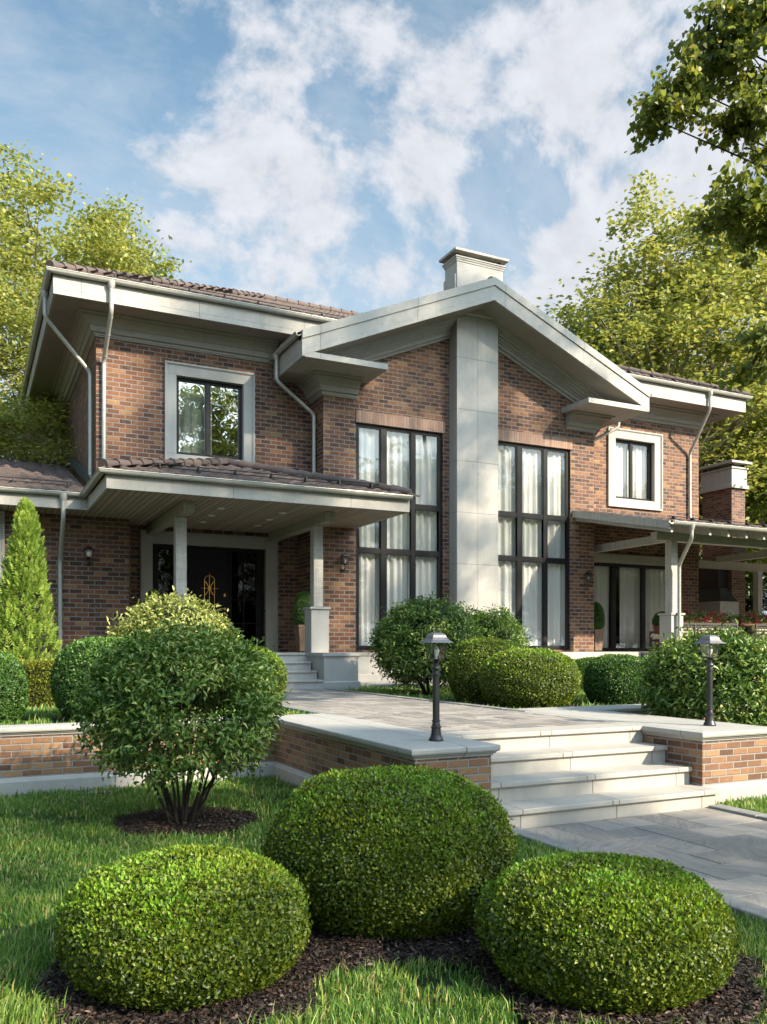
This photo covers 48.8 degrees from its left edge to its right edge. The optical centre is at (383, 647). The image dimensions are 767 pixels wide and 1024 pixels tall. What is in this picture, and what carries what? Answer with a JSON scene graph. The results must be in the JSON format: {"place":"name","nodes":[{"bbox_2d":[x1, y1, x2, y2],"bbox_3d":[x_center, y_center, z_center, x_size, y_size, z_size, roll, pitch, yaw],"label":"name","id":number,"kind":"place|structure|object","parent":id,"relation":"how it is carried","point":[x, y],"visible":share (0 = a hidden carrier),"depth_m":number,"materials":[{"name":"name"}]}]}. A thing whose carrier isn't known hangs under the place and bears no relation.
{"place":"outdoors","nodes":[
{"label":"outdoors","id":0,"kind":"place"},
{"bbox_2d":[0,774,766,1023],"bbox_3d":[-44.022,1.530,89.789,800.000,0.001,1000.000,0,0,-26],"label":"ground","id":1,"kind":"structure","parent":0,"point":[435,984],"depth_m":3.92,"materials":[{"name":"green plant"}]},
{"bbox_2d":[109,804,259,837],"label":"mulch","id":2,"kind":"object","parent":1,"relation":"on","point":[200,821],"visible":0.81,"depth_m":7.16,"materials":[{"name":"brown soil"}]},
{"bbox_2d":[59,610,291,824],"bbox_3d":[-1.722,0.606,7.280,1.988,1.844,2.014,0,0,-26],"label":"leafy shrub","id":3,"kind":"object","parent":2,"relation":"on","point":[116,676],"visible":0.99,"depth_m":6.81,"materials":[{"name":"green plant"}]},
{"bbox_2d":[0,713,500,798],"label":"garden wall","id":4,"kind":"structure","parent":1,"relation":"on","point":[40,756],"depth_m":8.64,"materials":[{"name":"brick"}]},
{"bbox_2d":[419,629,452,741],"bbox_3d":[0.452,0.319,7.271,0.219,0.963,0.219,0,0,-26],"label":"garden lamp","id":5,"kind":"object","parent":4,"relation":"on","point":[433,638],"visible":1,"depth_m":7.24,"materials":[{"name":"metal"}]},
{"bbox_2d":[31,922,766,1023],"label":"mulch","id":6,"kind":"object","parent":1,"relation":"on","point":[310,954],"visible":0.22,"depth_m":3.60,"materials":[{"name":"brown soil"}]},
{"bbox_2d":[53,843,312,1015],"bbox_3d":[-0.894,1.232,3.890,1.172,0.595,1.161,0,0,-26],"label":"boxwood ball","id":7,"kind":"object","parent":6,"relation":"on","point":[173,927],"visible":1,"depth_m":3.49,"materials":[{"name":"green plant"}]},
{"bbox_2d":[260,763,517,940],"bbox_3d":[0.030,1.102,4.798,1.439,0.859,1.441,0,0,-26],"label":"boxwood ball","id":8,"kind":"object","parent":6,"relation":"on","point":[402,851],"visible":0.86,"depth_m":4.27,"materials":[{"name":"green plant"}]},
{"bbox_2d":[472,850,741,1015],"bbox_3d":[1.002,1.247,3.884,1.189,0.563,1.184,0,0,-26],"label":"boxwood ball","id":9,"kind":"object","parent":6,"relation":"on","point":[613,931],"visible":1,"depth_m":3.48,"materials":[{"name":"green plant"}]},
{"bbox_2d":[506,704,766,803],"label":"garden wall","id":10,"kind":"structure","parent":1,"relation":"on","point":[726,759],"depth_m":8.38,"materials":[{"name":"brick"}]},
{"bbox_2d":[694,632,724,725],"bbox_3d":[3.349,0.319,8.685,0.219,0.963,0.219,0,0,-26],"label":"garden lamp","id":11,"kind":"object","parent":10,"relation":"on","point":[709,639],"visible":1,"depth_m":8.66,"materials":[{"name":"metal"}]},
{"bbox_2d":[512,827,766,929],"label":"path kerb","id":12,"kind":"structure","parent":1,"relation":"on","point":[748,907],"depth_m":6.11,"materials":[{"name":"stone"}]},
{"bbox_2d":[624,0,766,392],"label":"linden tree","id":13,"kind":"object","parent":1,"relation":"on","point":[710,59],"visible":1,"depth_m":9.39,"materials":[{"name":"green plant"}]},
{"bbox_2d":[625,619,766,726],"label":"leafy shrub","id":14,"kind":"object","parent":1,"relation":"on","point":[739,667],"visible":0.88,"depth_m":9.93,"materials":[{"name":"green plant"}]},
{"bbox_2d":[708,804,766,820],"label":"path kerb","id":15,"kind":"structure","parent":1,"relation":"on","point":[744,812],"depth_m":7.59,"materials":[{"name":"stone"}]},
{"bbox_2d":[0,0,766,614],"label":"sky","id":16,"kind":"structure","parent":0,"point":[328,153],"materials":[{"name":"blue"}]},
{"bbox_2d":[30,683,758,720],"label":"terrace ground","id":17,"kind":"structure","parent":0,"point":[163,712],"depth_m":12.71,"materials":[{"name":"stone"}]},
{"bbox_2d":[0,265,51,493],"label":"tree","id":18,"kind":"object","parent":17,"relation":"on","point":[28,323],"visible":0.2,"depth_m":27.05,"materials":[{"name":"green plant"}]},
{"bbox_2d":[0,496,61,660],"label":"columnar conifer","id":19,"kind":"object","parent":17,"relation":"on","point":[25,622],"visible":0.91,"depth_m":14.70,"materials":[{"name":"green plant"}]},
{"bbox_2d":[15,657,63,707],"bbox_3d":[-6.849,0.487,11.524,7.062,0.796,0.746,0,0,-26],"label":"hedge","id":20,"kind":"object","parent":17,"relation":"on","point":[38,672],"visible":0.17,"depth_m":12.19,"materials":[{"name":"green plant"}]},
{"bbox_2d":[0,349,80,495],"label":"tree","id":21,"kind":"object","parent":17,"relation":"on","point":[33,449],"visible":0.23,"depth_m":22.54,"materials":[{"name":"green plant"}]},
{"bbox_2d":[0,139,162,493],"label":"tree","id":22,"kind":"object","parent":17,"relation":"on","point":[14,240],"visible":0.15,"depth_m":30.76,"materials":[{"name":"green plant"}]},
{"bbox_2d":[0,188,191,461],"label":"tree","id":23,"kind":"object","parent":17,"relation":"on","point":[106,246],"visible":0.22,"depth_m":28.71,"materials":[{"name":"green plant"}]},
{"bbox_2d":[0,700,316,724],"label":"lawn grass","id":24,"kind":"structure","parent":17,"relation":"on","point":[40,714],"depth_m":10.49,"materials":[{"name":"green plant"}]},
{"bbox_2d":[106,585,245,699],"bbox_3d":[-3.272,-0.043,13.207,2.323,1.884,2.284,0,0,-26],"label":"leafy shrub","id":25,"kind":"object","parent":17,"relation":"on","point":[173,607],"visible":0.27,"depth_m":12.81,"materials":[{"name":"green plant"}]},
{"bbox_2d":[279,704,335,714],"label":"path kerb","id":26,"kind":"structure","parent":17,"relation":"on","point":[303,709],"depth_m":10.92,"materials":[{"name":"concrete"}]},
{"bbox_2d":[0,247,752,689],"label":"brick house","id":27,"kind":"structure","parent":17,"relation":"on","point":[476,431],"depth_m":20.29,"materials":[{"name":"brick"}]},
{"bbox_2d":[143,588,163,602],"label":"potted topiary","id":28,"kind":"object","parent":27,"relation":"on","point":[152,590],"visible":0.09,"depth_m":18.36,"materials":[{"name":"green plant"}]},
{"bbox_2d":[153,544,263,647],"bbox_3d":[-4.177,-1.147,20.255,2.718,2.515,0.148,0,0,-26],"label":"front door","id":29,"kind":"structure","parent":27,"relation":"in","point":[234,581],"depth_m":20.43,"materials":[{"name":"black"}]},
{"bbox_2d":[176,377,241,459],"bbox_3d":[-3.994,-5.201,19.346,1.540,1.754,0.082,0,0,-26],"label":"window","id":30,"kind":"structure","parent":27,"relation":"in","point":[209,414],"depth_m":19.31,"materials":[{"name":"glass"}]},
{"bbox_2d":[292,591,309,650],"bbox_3d":[-1.816,-0.605,19.110,0.522,1.371,0.545,0,0,-26],"label":"potted topiary","id":31,"kind":"object","parent":27,"relation":"on","point":[302,600],"visible":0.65,"depth_m":18.94,"materials":[{"name":"green plant"}]},
{"bbox_2d":[356,423,441,649],"bbox_3d":[0.298,-2.690,20.599,2.468,5.500,0.234,0,0,-26],"label":"window","id":32,"kind":"structure","parent":27,"relation":"in","point":[398,558],"depth_m":20.67,"materials":[{"name":"glass"}]},
{"bbox_2d":[498,441,568,649],"bbox_3d":[3.879,-2.690,22.356,2.390,5.500,0.235,0,0,-26],"label":"window","id":33,"kind":"structure","parent":27,"relation":"in","point":[533,481],"depth_m":22.44,"materials":[{"name":"glass"}]},
{"bbox_2d":[594,563,664,650],"bbox_3d":[7.317,-1.220,24.999,3.250,2.640,0.235,0,0,-26],"label":"sliding door","id":34,"kind":"structure","parent":27,"relation":"in","point":[642,587],"depth_m":25.03,"materials":[{"name":"glass"}]},
{"bbox_2d":[616,439,650,500],"bbox_3d":[7.235,-5.241,24.937,1.569,1.834,0.235,0,0,-26],"label":"window","id":35,"kind":"structure","parent":27,"relation":"in","point":[631,473],"depth_m":25.02,"materials":[{"name":"glass"}]},
{"bbox_2d":[361,683,448,687],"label":"path kerb","id":36,"kind":"structure","parent":17,"relation":"on","point":[393,685],"depth_m":18.38,"materials":[{"name":"concrete"}]},
{"bbox_2d":[324,688,529,711],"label":"path kerb","id":37,"kind":"structure","parent":17,"relation":"on","point":[473,705],"depth_m":12.77,"materials":[{"name":"stone"}]},
{"bbox_2d":[470,603,532,648],"bbox_3d":[2.167,-0.008,17.118,1.634,1.801,1.623,0,0,-26],"label":"leafy shrub","id":38,"kind":"object","parent":17,"relation":"on","point":[494,623],"visible":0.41,"depth_m":16.75,"materials":[{"name":"green plant"}]},
{"bbox_2d":[334,683,764,708],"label":"lawn grass","id":39,"kind":"structure","parent":17,"relation":"on","point":[400,691],"depth_m":15.62,"materials":[{"name":"green plant"}]},
{"bbox_2d":[574,656,639,690],"bbox_3d":[3.735,0.515,16.819,3.921,0.741,0.745,0,0,-26],"label":"hedge","id":40,"kind":"object","parent":17,"relation":"on","point":[582,663],"visible":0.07,"depth_m":16.65,"materials":[{"name":"green plant"}]},
{"bbox_2d":[560,282,707,509],"bbox_3d":[9.408,-7.310,37.349,10.792,17.673,11.515,0,0,-43],"label":"tree","id":41,"kind":"object","parent":17,"relation":"on","point":[578,328],"visible":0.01,"depth_m":34.95,"materials":[{"name":"green plant"}]},
{"bbox_2d":[536,170,766,554],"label":"tree","id":42,"kind":"object","parent":17,"relation":"on","point":[651,247],"visible":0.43,"depth_m":31.92,"materials":[{"name":"green plant"}]},
{"bbox_2d":[616,349,749,559],"bbox_3d":[11.884,-7.306,41.143,11.805,17.644,13.590,0,0,36],"label":"tree","id":43,"kind":"object","parent":17,"relation":"on","point":[700,455],"depth_m":39.03,"materials":[{"name":"green plant"}]},
{"bbox_2d":[600,197,766,524],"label":"tree","id":44,"kind":"object","parent":17,"relation":"on","point":[724,361],"visible":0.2,"depth_m":32.96,"materials":[{"name":"green plant"}]},
{"bbox_2d":[699,401,766,610],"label":"tree","id":45,"kind":"object","parent":17,"relation":"on","point":[757,561],"visible":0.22,"depth_m":32.88,"materials":[{"name":"green plant"}]},
{"bbox_2d":[699,380,766,631],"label":"tree","id":46,"kind":"object","parent":17,"relation":"on","point":[752,582],"depth_m":47.97,"materials":[{"name":"green plant"}]},
{"bbox_2d":[699,376,766,634],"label":"tree","id":47,"kind":"object","parent":17,"relation":"on","point":[748,606],"visible":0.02,"depth_m":39.98,"materials":[{"name":"green plant"}]},
{"bbox_2d":[746,483,766,590],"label":"tree","id":48,"kind":"object","parent":17,"relation":"on","point":[747,538],"visible":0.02,"depth_m":38.05,"materials":[{"name":"green plant"}]},
{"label":"mulch soil","id":49,"kind":"structure","parent":17,"relation":"on","visible":0},
{"bbox_2d":[0,651,29,723],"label":"boxwood ball","id":50,"kind":"object","parent":49,"relation":"on","point":[14,687],"visible":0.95,"depth_m":9.61,"materials":[{"name":"green plant"}]},
{"bbox_2d":[49,635,165,721],"bbox_3d":[-3.258,0.375,10.030,1.322,1.068,1.318,0,0,-26],"label":"boxwood ball","id":51,"kind":"object","parent":49,"relation":"on","point":[65,683],"visible":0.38,"depth_m":9.59,"materials":[{"name":"green plant"}]},
{"bbox_2d":[2,693,645,724],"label":"mulch","id":52,"kind":"object","parent":49,"relation":"on","point":[480,703],"visible":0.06,"depth_m":12.79,"materials":[{"name":"brown soil"}]},
{"bbox_2d":[200,645,288,707],"bbox_3d":[-2.057,0.431,12.380,1.311,0.944,1.309,0,0,-26],"label":"boxwood ball","id":53,"kind":"object","parent":52,"relation":"on","point":[280,666],"visible":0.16,"depth_m":12.21,"materials":[{"name":"green plant"}]},
{"bbox_2d":[362,591,489,694],"bbox_3d":[0.780,-0.077,15.440,2.224,1.952,2.306,0,0,-26],"label":"leafy shrub","id":54,"kind":"object","parent":52,"relation":"on","point":[403,630],"visible":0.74,"depth_m":14.92,"materials":[{"name":"green plant"}]},
{"bbox_2d":[448,637,517,702],"bbox_3d":[1.653,0.355,13.665,1.262,1.090,1.272,0,0,-26],"label":"boxwood ball","id":55,"kind":"object","parent":49,"relation":"on","point":[467,658],"visible":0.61,"depth_m":13.30,"materials":[{"name":"green plant"}]},
{"bbox_2d":[478,647,582,708],"bbox_3d":[2.140,0.445,12.400,1.528,0.917,1.519,0,0,-26],"label":"boxwood ball","id":56,"kind":"object","parent":49,"relation":"on","point":[527,677],"visible":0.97,"depth_m":11.88,"materials":[{"name":"green plant"}]},
{"bbox_2d":[583,653,652,705],"bbox_3d":[3.537,0.488,12.827,1.077,0.826,1.069,0,0,-26],"label":"boxwood ball","id":57,"kind":"object","parent":49,"relation":"on","point":[607,677],"visible":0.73,"depth_m":12.47,"materials":[{"name":"green plant"}]},
{"bbox_2d":[639,655,671,688],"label":"boxwood ball","id":58,"kind":"object","parent":49,"relation":"on","point":[646,658],"visible":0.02,"depth_m":13.96,"materials":[{"name":"green plant"}]},
{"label":"patio back floor","id":59,"kind":"structure","parent":17,"relation":"on","visible":0},
{"bbox_2d":[699,460,751,634],"bbox_3d":[10.914,-3.025,28.839,1.770,6.270,3.020,0,0,-26],"label":"outdoor fireplace","id":60,"kind":"object","parent":59,"relation":"on","point":[724,486],"visible":0.52,"depth_m":28.09,"materials":[{"name":"brick"}]},
{"bbox_2d":[441,723,719,827],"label":"garden steps","id":61,"kind":"structure","parent":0,"point":[549,776],"depth_m":7.83,"materials":[{"name":"stone"}]},
{"bbox_2d":[523,808,766,907],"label":"path","id":62,"kind":"structure","parent":0,"point":[725,853],"depth_m":6.49,"materials":[{"name":"grey stone"}]},
{"bbox_2d":[715,794,766,813],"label":"lawn grass","id":63,"kind":"structure","parent":0,"point":[758,804],"depth_m":7.97,"materials":[{"name":"green plant"}]},
{"bbox_2d":[739,624,766,641],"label":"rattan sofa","id":64,"kind":"object","parent":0,"point":[761,628],"visible":0.47,"depth_m":23.66,"materials":[{"name":"beige wicker"}]},
{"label":"patio base","id":65,"kind":"structure","parent":0,"visible":0},
{"bbox_2d":[594,651,655,653],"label":"patio floor","id":66,"kind":"structure","parent":65,"relation":"on","point":[645,652],"depth_m":24.05,"materials":[{"name":"stone"}]},
{"bbox_2d":[594,602,604,649],"bbox_3d":[5.925,-0.614,23.618,0.534,1.388,0.523,0,0,-26],"label":"potted topiary","id":67,"kind":"object","parent":66,"relation":"on","point":[599,620],"visible":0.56,"depth_m":23.46,"materials":[{"name":"green plant"}]},
{"bbox_2d":[652,611,664,647],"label":"potted topiary","id":68,"kind":"object","parent":66,"relation":"on","point":[656,621],"visible":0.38,"depth_m":23.67,"materials":[{"name":"plant"}]},
{"bbox_2d":[572,510,766,650],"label":"patio pergola","id":69,"kind":"object","parent":66,"relation":"on","point":[671,618],"visible":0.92,"depth_m":21.16,"materials":[{"name":"wood"}]},
{"bbox_2d":[649,623,737,651],"bbox_3d":[8.465,-0.275,23.056,2.400,0.770,0.850,0,0,-26],"label":"rattan sofa","id":70,"kind":"object","parent":66,"relation":"on","point":[695,626],"visible":0.23,"depth_m":22.75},
{"bbox_2d":[681,606,736,622],"bbox_3d":[9.118,-0.531,24.202,2.406,1.282,0.794,0,0,-31],"label":"flower box","id":71,"kind":"object","parent":66,"relation":"on","point":[703,617],"visible":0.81,"depth_m":24.16,"materials":[{"name":"ceramic"}]},
{"bbox_2d":[734,609,766,634],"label":"flower box","id":72,"kind":"object","parent":66,"relation":"on","point":[747,620],"visible":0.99,"depth_m":24.95,"materials":[{"name":"ceramic"}]},
{"label":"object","id":73,"kind":"structure","parent":0,"visible":0},
{"bbox_2d":[360,681,447,684],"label":"house walk","id":74,"kind":"structure","parent":73,"relation":"on","point":[373,683],"depth_m":19.25,"materials":[{"name":"grey stone"}]},
{"bbox_2d":[560,652,640,658],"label":"patio steps","id":75,"kind":"structure","parent":74,"relation":"on","point":[574,655],"depth_m":20.70,"materials":[{"name":"stone"}]},
{"label":"upper path bed","id":76,"kind":"structure","parent":0,"visible":0},
{"bbox_2d":[281,689,609,731],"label":"path","id":77,"kind":"structure","parent":76,"relation":"on","point":[410,713],"depth_m":10.47,"materials":[{"name":"grey stone"}]}
]}

